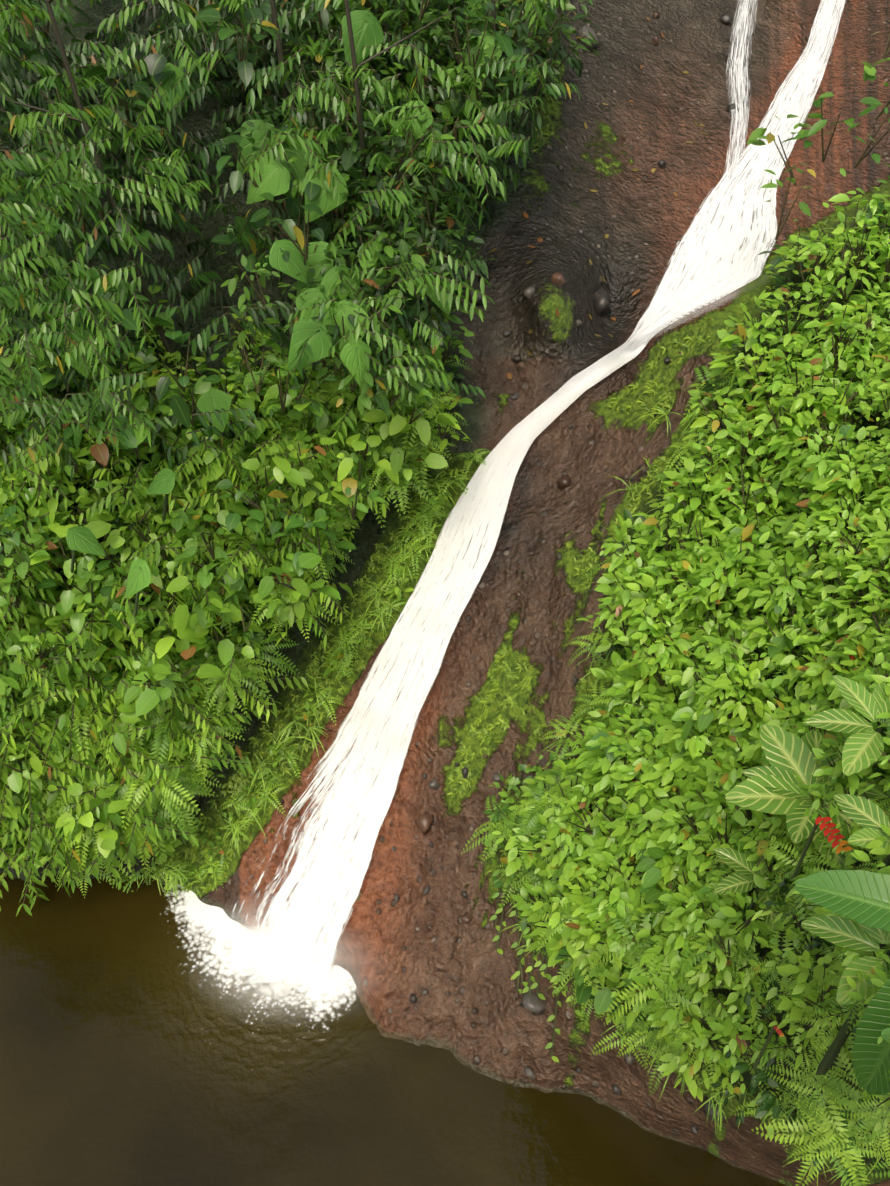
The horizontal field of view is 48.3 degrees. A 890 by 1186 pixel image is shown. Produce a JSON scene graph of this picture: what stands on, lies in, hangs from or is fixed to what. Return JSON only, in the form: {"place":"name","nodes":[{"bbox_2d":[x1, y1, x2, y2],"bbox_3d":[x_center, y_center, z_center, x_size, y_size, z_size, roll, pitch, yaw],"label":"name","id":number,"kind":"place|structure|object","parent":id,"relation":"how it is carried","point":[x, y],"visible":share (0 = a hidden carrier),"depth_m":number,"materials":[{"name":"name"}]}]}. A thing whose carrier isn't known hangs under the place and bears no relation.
{"place":"outdoors","nodes":[
{"label":"outdoors","id":0,"kind":"place"},
{"bbox_2d":[199,891,333,991],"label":"spray mist","id":1,"kind":"structure","parent":0,"point":[269,942],"depth_m":5.34,"materials":[{"name":"white liquid"}]},
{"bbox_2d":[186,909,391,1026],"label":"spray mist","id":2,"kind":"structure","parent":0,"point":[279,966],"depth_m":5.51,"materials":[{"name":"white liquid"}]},
{"bbox_2d":[0,873,785,1185],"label":"pool water","id":3,"kind":"structure","parent":0,"point":[117,1068],"depth_m":5.28,"materials":[{"name":"brown liquid"}]},
{"bbox_2d":[160,882,357,1070],"bbox_3d":[-1.115,2.345,5.619,1.763,0.001,2.195,0,42,-1],"label":"pool foam","id":4,"kind":"object","parent":3,"relation":"on","point":[194,908],"visible":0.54,"depth_m":5.81,"materials":[{"name":"white"}]},
{"bbox_2d":[0,0,889,1185],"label":"terrain ground","id":5,"kind":"structure","parent":0,"point":[597,189],"depth_m":6.11,"materials":[{"name":"brown soil"}]},
{"bbox_2d":[0,0,889,1185],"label":"foliage","id":6,"kind":"object","parent":5,"relation":"on","point":[657,852],"depth_m":5.15,"materials":[{"name":"green plant"}]},
{"bbox_2d":[32,0,501,598],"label":"large leaves","id":7,"kind":"object","parent":6,"relation":"attached to","point":[276,178],"visible":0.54,"depth_m":5.39,"materials":[{"name":"green plant"}]},
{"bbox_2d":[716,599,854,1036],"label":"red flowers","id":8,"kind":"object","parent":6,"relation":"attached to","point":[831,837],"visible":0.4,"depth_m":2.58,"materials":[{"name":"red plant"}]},
{"bbox_2d":[1,96,889,1185],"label":"ferns","id":9,"kind":"object","parent":5,"relation":"on","point":[835,1136],"visible":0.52,"depth_m":5.53,"materials":[{"name":"green plant"}]},
{"bbox_2d":[226,0,844,980],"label":"waterfall","id":10,"kind":"structure","parent":5,"relation":"on","point":[376,730],"depth_m":6.04,"materials":[{"name":"white liquid"}]},
{"bbox_2d":[392,12,750,1133],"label":"loose stones","id":11,"kind":"object","parent":5,"relation":"on","point":[532,1002],"visible":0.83,"depth_m":5.88,"materials":[{"name":"stone"}]},
{"bbox_2d":[718,0,756,205],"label":"waterfall","id":12,"kind":"structure","parent":5,"relation":"on","point":[741,113],"depth_m":8.58,"materials":[{"name":"white liquid"}]},
{"bbox_2d":[714,675,889,1004],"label":"variegated leaves","id":13,"kind":"object","parent":5,"relation":"on","point":[773,788],"visible":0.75,"depth_m":2.83,"materials":[{"name":"green plant"}]},
{"bbox_2d":[795,870,889,1094],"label":"banana leaves","id":14,"kind":"object","parent":5,"relation":"on","point":[862,896],"visible":1,"depth_m":1.66,"materials":[{"name":"green plant"}]},
{"bbox_2d":[868,1179,889,1185],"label":"deck rail","id":15,"kind":"object","parent":5,"relation":"on","point":[885,1182],"depth_m":0.86,"materials":[{"name":"brown wood"}]}
]}

